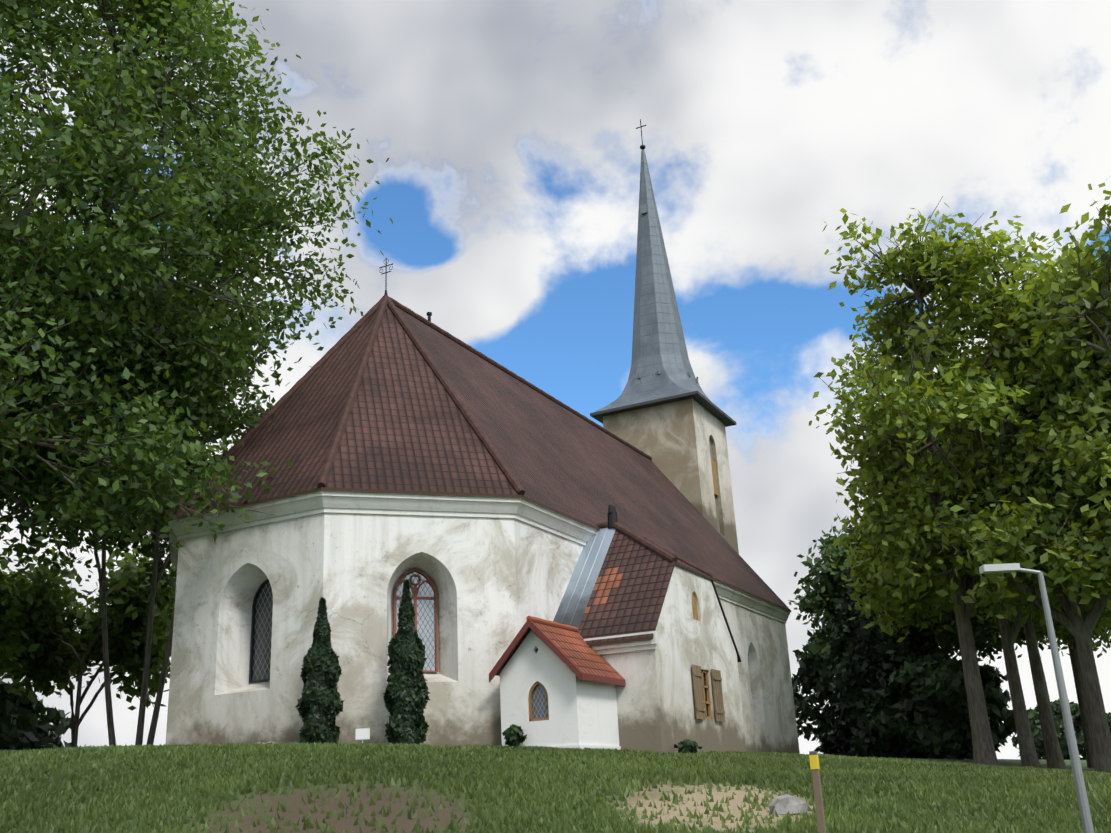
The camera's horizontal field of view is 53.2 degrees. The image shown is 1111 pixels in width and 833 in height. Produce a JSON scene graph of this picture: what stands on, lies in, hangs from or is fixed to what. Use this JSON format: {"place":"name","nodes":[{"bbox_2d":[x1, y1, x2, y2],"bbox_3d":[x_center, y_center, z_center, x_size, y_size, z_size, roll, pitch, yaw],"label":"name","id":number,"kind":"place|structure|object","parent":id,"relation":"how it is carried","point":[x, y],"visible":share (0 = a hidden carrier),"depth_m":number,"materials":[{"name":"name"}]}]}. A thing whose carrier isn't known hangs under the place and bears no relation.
{"place":"outdoors","nodes":[
{"label":"outdoors","id":0,"kind":"place"},
{"bbox_2d":[0,541,40,684],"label":"tree leaves","id":1,"kind":"object","parent":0,"point":[8,659],"depth_m":43.33,"materials":[{"name":"green plant"}]},
{"bbox_2d":[0,538,176,747],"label":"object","id":2,"kind":"object","parent":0,"point":[133,614],"depth_m":46.30,"materials":[{"name":"green plant"}]},
{"bbox_2d":[0,0,392,588],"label":"tree","id":3,"kind":"object","parent":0,"point":[150,396],"depth_m":28.96,"materials":[{"name":"green plant"}]},
{"bbox_2d":[0,751,1094,832],"bbox_3d":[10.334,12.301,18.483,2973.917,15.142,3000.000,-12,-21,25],"label":"ground","id":4,"kind":"structure","parent":0,"point":[403,821],"depth_m":15.09,"materials":[{"name":"brown soil"}]},
{"bbox_2d":[0,678,85,749],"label":"bush","id":5,"kind":"object","parent":4,"relation":"on","point":[22,726],"visible":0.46,"depth_m":46.63,"materials":[{"name":"green plant"}]},
{"bbox_2d":[1,343,276,746],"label":"slim tree","id":6,"kind":"object","parent":4,"relation":"on","point":[144,686],"depth_m":36.56,"materials":[{"name":"green plant"}]},
{"bbox_2d":[294,597,344,743],"bbox_3d":[-5.513,6.082,26.060,1.122,3.707,1.136,-12,-21,25],"label":"thuja","id":7,"kind":"object","parent":4,"relation":"on","point":[320,707],"visible":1,"depth_m":25.74,"materials":[{"name":"green plant"}]},
{"bbox_2d":[355,728,369,742],"bbox_3d":[-4.404,7.407,25.341,0.320,0.540,0.120,0,-19,-8],"label":"sign","id":8,"kind":"object","parent":4,"relation":"on","point":[363,734],"visible":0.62,"depth_m":25.33,"materials":[{"name":"white"}]},
{"bbox_2d":[383,579,429,744],"bbox_3d":[-3.499,5.895,26.218,1.220,4.155,1.192,-12,-21,25],"label":"thuja","id":9,"kind":"object","parent":4,"relation":"on","point":[405,697],"depth_m":25.85,"materials":[{"name":"green plant"}]},
{"bbox_2d":[165,513,799,753],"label":"church walls","id":10,"kind":"structure","parent":4,"relation":"on","point":[497,581],"depth_m":28.49,"materials":[{"name":"paint"}]},
{"bbox_2d":[249,579,269,682],"bbox_3d":[-7.508,5.557,29.100,1.160,2.680,0.070,-12,-21,25],"label":"window frame","id":11,"kind":"object","parent":10,"relation":"attached to","point":[264,583],"visible":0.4,"depth_m":29.27,"materials":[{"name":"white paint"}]},
{"bbox_2d":[252,582,272,679],"bbox_3d":[-7.492,5.567,29.130,1.160,2.680,0.001,-12,-21,25],"label":"window pane","id":12,"kind":"structure","parent":11,"relation":"in","point":[262,637],"depth_m":29.19,"materials":[{"name":"grey glass"}]},
{"bbox_2d":[393,569,437,671],"bbox_3d":[-3.635,5.282,28.833,1.160,2.680,0.070,3,-20,-17],"label":"window frame","id":13,"kind":"object","parent":10,"relation":"attached to","point":[415,590],"visible":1,"depth_m":29.00,"materials":[{"name":"brown wood"}]},
{"bbox_2d":[396,572,434,670],"bbox_3d":[-3.646,5.293,28.864,1.160,2.680,0.001,3,-20,-17],"label":"window pane","id":14,"kind":"structure","parent":13,"relation":"in","point":[426,620],"depth_m":28.95,"materials":[{"name":"glass"}]},
{"bbox_2d":[168,491,789,623],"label":"cornice","id":15,"kind":"structure","parent":10,"relation":"on","point":[519,509],"depth_m":29.19,"materials":[{"name":"paint"}]},
{"bbox_2d":[168,306,789,609],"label":"roof","id":16,"kind":"structure","parent":15,"relation":"on","point":[408,427],"depth_m":33.41,"materials":[{"name":"tile"}]},
{"bbox_2d":[167,295,651,556],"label":"roof ridge caps","id":17,"kind":"object","parent":16,"relation":"on","point":[383,303],"visible":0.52,"depth_m":33.76,"materials":[{"name":"brown tile"}]},
{"bbox_2d":[379,258,392,295],"bbox_3d":[-5.706,-4.642,37.378,0.560,1.550,0.140,-12,-21,25],"label":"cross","id":18,"kind":"object","parent":17,"relation":"on","point":[386,272],"visible":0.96,"depth_m":37.42,"materials":[{"name":"grey metal"}]},
{"bbox_2d":[426,312,431,321],"bbox_3d":[-4.479,-3.400,39.388,0.185,0.600,0.185,-4,-19,4],"label":"ridge vent pipe","id":19,"kind":"object","parent":17,"relation":"on","point":[429,314],"visible":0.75,"depth_m":39.39,"materials":[{"name":"grey metal"}]},
{"bbox_2d":[168,487,790,611],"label":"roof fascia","id":20,"kind":"structure","parent":16,"relation":"attached to","point":[406,492],"depth_m":29.01,"materials":[{"name":"white paint"}]},
{"bbox_2d":[186,741,806,814],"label":"field stones","id":21,"kind":"object","parent":4,"relation":"on","point":[783,804],"visible":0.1,"depth_m":14.66,"materials":[{"name":"grey stone"}]},
{"bbox_2d":[502,724,526,746],"bbox_3d":[-0.980,7.681,26.678,0.579,0.583,0.575,-12,-21,25],"label":"porch shrub","id":22,"kind":"object","parent":4,"relation":"on","point":[513,735],"visible":1,"depth_m":26.54,"materials":[{"name":"green plant"}]},
{"bbox_2d":[0,742,1110,832],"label":"grass","id":23,"kind":"structure","parent":4,"relation":"on","point":[545,781],"depth_m":17.01,"materials":[{"name":"green plant"}]},
{"bbox_2d":[500,630,618,746],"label":"porch walls","id":24,"kind":"structure","parent":4,"relation":"on","point":[582,712],"depth_m":27.05,"materials":[{"name":"white paint"}]},
{"bbox_2d":[528,681,548,721],"bbox_3d":[-0.395,6.911,26.969,0.560,0.940,0.070,-12,-21,25],"label":"porch window frame","id":25,"kind":"object","parent":24,"relation":"attached to","point":[534,686],"visible":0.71,"depth_m":26.98,"materials":[{"name":"brown wood"}]},
{"bbox_2d":[532,685,547,718],"bbox_3d":[-0.379,6.921,26.999,0.560,0.940,0.001,-12,-21,25],"label":"porch window glass","id":26,"kind":"object","parent":25,"relation":"in","point":[539,704],"visible":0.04,"depth_m":26.99,"materials":[{"name":"glass"}]},
{"bbox_2d":[496,621,624,679],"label":"porch roof","id":27,"kind":"structure","parent":24,"relation":"on","point":[580,654],"depth_m":27.72,"materials":[{"name":"tile"}]},
{"bbox_2d":[489,619,625,685],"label":"porch barge boards","id":28,"kind":"object","parent":27,"relation":"attached to","point":[554,648],"visible":0.88,"depth_m":27.20,"materials":[{"name":"red wood"}]},
{"bbox_2d":[555,745,620,749],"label":"porch plinth","id":29,"kind":"structure","parent":4,"relation":"on","point":[593,747],"depth_m":26.59,"materials":[{"name":"white paint"}]},
{"bbox_2d":[603,398,738,553],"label":"tower walls","id":30,"kind":"structure","parent":4,"relation":"on","point":[671,439],"depth_m":56.45,"materials":[{"name":"beige paint"}]},
{"bbox_2d":[595,150,709,411],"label":"spire","id":31,"kind":"structure","parent":30,"relation":"on","point":[658,340],"depth_m":60.07,"materials":[{"name":"metal"}]},
{"bbox_2d":[636,119,645,149],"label":"cross","id":32,"kind":"object","parent":31,"relation":"on","point":[642,147],"visible":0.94,"depth_m":65.03,"materials":[{"name":"grey metal"}]},
{"bbox_2d":[590,391,736,426],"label":"tower eaves","id":33,"kind":"object","parent":30,"relation":"on","point":[711,407],"visible":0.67,"depth_m":57.26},
{"bbox_2d":[709,438,719,532],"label":"window recess","id":34,"kind":"object","parent":30,"relation":"in","point":[711,455],"depth_m":57.04,"materials":[{"name":"grey paint"}]},
{"bbox_2d":[711,460,718,495],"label":"tower shutter","id":35,"kind":"object","parent":34,"relation":"in","point":[714,475],"visible":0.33,"depth_m":57.21,"materials":[{"name":"brown wood"}]},
{"bbox_2d":[601,565,745,753],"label":"annex walls","id":36,"kind":"structure","parent":4,"relation":"on","point":[656,711],"depth_m":29.77,"materials":[{"name":"white paint"}]},
{"bbox_2d":[583,631,657,654],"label":"cornice","id":37,"kind":"structure","parent":36,"relation":"attached to","point":[641,645],"depth_m":28.60,"materials":[{"name":"white paint"}]},
{"bbox_2d":[578,530,739,659],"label":"annex roof","id":38,"kind":"structure","parent":36,"relation":"on","point":[629,589],"depth_m":30.27,"materials":[{"name":"brown tile"}]},
{"bbox_2d":[553,527,615,627],"bbox_3d":[0.752,4.718,31.512,0.900,3.924,3.511,-12,-21,25],"label":"metal roof panel","id":39,"kind":"object","parent":38,"relation":"attached to","point":[578,592],"visible":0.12,"depth_m":31.63,"materials":[{"name":"silver metal"}]},
{"bbox_2d":[608,505,617,527],"bbox_3d":[1.730,3.041,33.588,0.340,0.705,0.379,-12,-21,25],"label":"chimney","id":40,"kind":"object","parent":38,"relation":"on","point":[612,516],"visible":0.85,"depth_m":33.47,"materials":[{"name":"black metal"}]},
{"bbox_2d":[596,522,712,577],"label":"annex ridge caps","id":41,"kind":"object","parent":38,"relation":"on","point":[663,552],"visible":0.75,"depth_m":32.90,"materials":[{"name":"brown tile"}]},
{"bbox_2d":[587,562,740,661],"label":"annex fascia","id":42,"kind":"structure","parent":38,"relation":"attached to","point":[640,638],"depth_m":28.99,"materials":[{"name":"white paint"}]},
{"bbox_2d":[692,593,697,619],"bbox_3d":[3.935,5.395,31.634,0.001,0.830,0.560,-12,-21,25],"label":"boarded window","id":43,"kind":"structure","parent":36,"relation":"in","point":[694,609],"depth_m":31.70,"materials":[{"name":"brown wood"}]},
{"bbox_2d":[701,669,711,718],"bbox_3d":[4.137,7.772,31.062,0.070,1.350,0.900,-12,-21,25],"label":"window","id":44,"kind":"structure","parent":36,"relation":"attached to","point":[708,701],"depth_m":31.26,"materials":[{"name":"brown wood"}]},
{"bbox_2d":[703,673,708,716],"bbox_3d":[4.098,7.780,31.082,0.001,1.350,0.900,-12,-21,25],"label":"window","id":45,"kind":"structure","parent":44,"relation":"in","point":[705,694],"depth_m":31.36,"materials":[{"name":"black glass"}]},
{"bbox_2d":[692,664,724,721],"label":"window shutters","id":46,"kind":"object","parent":36,"relation":"attached to","point":[700,710],"visible":1,"depth_m":31.17,"materials":[{"name":"brown wood"}]},
{"bbox_2d":[674,739,701,753],"bbox_3d":[3.297,8.288,27.848,0.605,0.419,0.626,11,-23,-35],"label":"porch shrub","id":47,"kind":"object","parent":4,"relation":"on","point":[686,745],"visible":0.96,"depth_m":27.71,"materials":[{"name":"green plant"}]},
{"bbox_2d":[811,769,826,832],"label":"marker post","id":48,"kind":"object","parent":4,"relation":"on","point":[820,814],"visible":1,"depth_m":12.10,"materials":[{"name":"brown"}]},
{"bbox_2d":[809,751,817,754],"bbox_3d":[2.855,3.726,12.285,0.070,0.040,0.070,-12,-21,25],"label":"post cap","id":49,"kind":"object","parent":48,"relation":"on","point":[812,752],"visible":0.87,"depth_m":12.26,"materials":[{"name":"grey metal"}]},
{"bbox_2d":[809,755,819,768],"bbox_3d":[2.859,3.816,12.255,0.080,0.150,0.080,-12,-21,25],"label":"yellow post marking","id":50,"kind":"object","parent":48,"relation":"attached to","point":[814,761],"visible":0.87,"depth_m":12.22,"materials":[{"name":"yellow paint"}]},
{"bbox_2d":[791,632,944,757],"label":"bush","id":51,"kind":"object","parent":4,"relation":"on","point":[815,670],"visible":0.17,"depth_m":60.36,"materials":[{"name":"green plant"}]},
{"bbox_2d":[814,552,931,757],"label":"conifer","id":52,"kind":"object","parent":4,"relation":"on","point":[862,657],"visible":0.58,"depth_m":54.94,"materials":[{"name":"green plant"}]},
{"bbox_2d":[804,547,984,757],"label":"tree","id":53,"kind":"object","parent":4,"relation":"on","point":[895,624],"visible":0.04,"depth_m":60.30,"materials":[{"name":"green plant"}]},
{"bbox_2d":[788,517,999,669],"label":"tree leaves","id":54,"kind":"object","parent":53,"relation":"on","point":[810,600],"visible":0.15,"depth_m":60.47,"materials":[{"name":"green plant"}]},
{"bbox_2d":[849,653,1016,759],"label":"bush","id":55,"kind":"object","parent":4,"relation":"on","point":[920,684],"visible":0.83,"depth_m":50.95,"materials":[{"name":"green plant"}]},
{"bbox_2d":[918,366,1091,768],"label":"tree","id":56,"kind":"object","parent":4,"relation":"on","point":[1054,756],"depth_m":46.15,"materials":[{"name":"brown plant"}]},
{"bbox_2d":[977,612,1107,715],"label":"tree","id":57,"kind":"object","parent":4,"relation":"on","point":[1023,643],"depth_m":60.93,"materials":[{"name":"green plant"}]},
{"bbox_2d":[956,596,1110,663],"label":"tree leaves","id":58,"kind":"object","parent":57,"relation":"on","point":[997,646],"visible":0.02,"depth_m":60.58,"materials":[{"name":"green plant"}]},
{"bbox_2d":[1017,568,1093,832],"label":"street lamp pole","id":59,"kind":"object","parent":4,"relation":"on","point":[1083,804],"visible":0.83,"depth_m":10.97,"materials":[{"name":"grey metal"}]},
{"bbox_2d":[979,563,1020,573],"bbox_3d":[4.597,1.573,11.487,0.370,0.070,0.140,-3,-19,0],"label":"street lamp head","id":60,"kind":"object","parent":59,"relation":"attached to","point":[999,568],"visible":1,"depth_m":11.43},
{"bbox_2d":[1011,699,1110,759],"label":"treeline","id":61,"kind":"object","parent":4,"relation":"on","point":[1034,721],"visible":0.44,"depth_m":164.04,"materials":[{"name":"green plant"}]},
{"bbox_2d":[1022,582,1110,768],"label":"tree","id":62,"kind":"object","parent":4,"relation":"on","point":[1078,681],"depth_m":53.73,"materials":[{"name":"plant"}]},
{"bbox_2d":[922,176,1110,633],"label":"tree leaves","id":63,"kind":"object","parent":62,"relation":"attached to","point":[1068,565],"depth_m":37.18,"materials":[{"name":"green plant"}]},
{"bbox_2d":[526,616,578,631],"bbox_3d":[-0.050,5.321,28.393,0.157,0.157,2.640,-12,-21,25],"label":"roof ridge cap","id":64,"kind":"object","parent":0,"point":[552,623],"depth_m":28.22,"materials":[{"name":"orange tile"}]},
{"bbox_2d":[0,0,1110,759],"label":"sky","id":65,"kind":"structure","parent":0,"point":[509,186],"materials":[{"name":"white"}]},
{"bbox_2d":[638,204,697,382],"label":"hooks","id":66,"kind":"object","parent":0,"point":[644,210],"visible":0.79,"depth_m":62.72,"materials":[{"name":"grey metal"}]},
{"bbox_2d":[808,198,1110,765],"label":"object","id":67,"kind":"object","parent":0,"point":[962,253],"depth_m":42.24,"materials":[{"name":"green plant"}]},
{"bbox_2d":[826,283,1093,767],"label":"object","id":68,"kind":"object","parent":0,"point":[871,597],"depth_m":44.80,"materials":[{"name":"green plant"}]},
{"bbox_2d":[857,238,1110,772],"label":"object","id":69,"kind":"object","parent":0,"point":[906,562],"depth_m":38.63,"materials":[{"name":"green plant"}]},
{"bbox_2d":[1023,238,1110,643],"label":"tree leaves","id":70,"kind":"object","parent":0,"point":[1099,631],"depth_m":46.53,"materials":[{"name":"green plant"}]}
]}

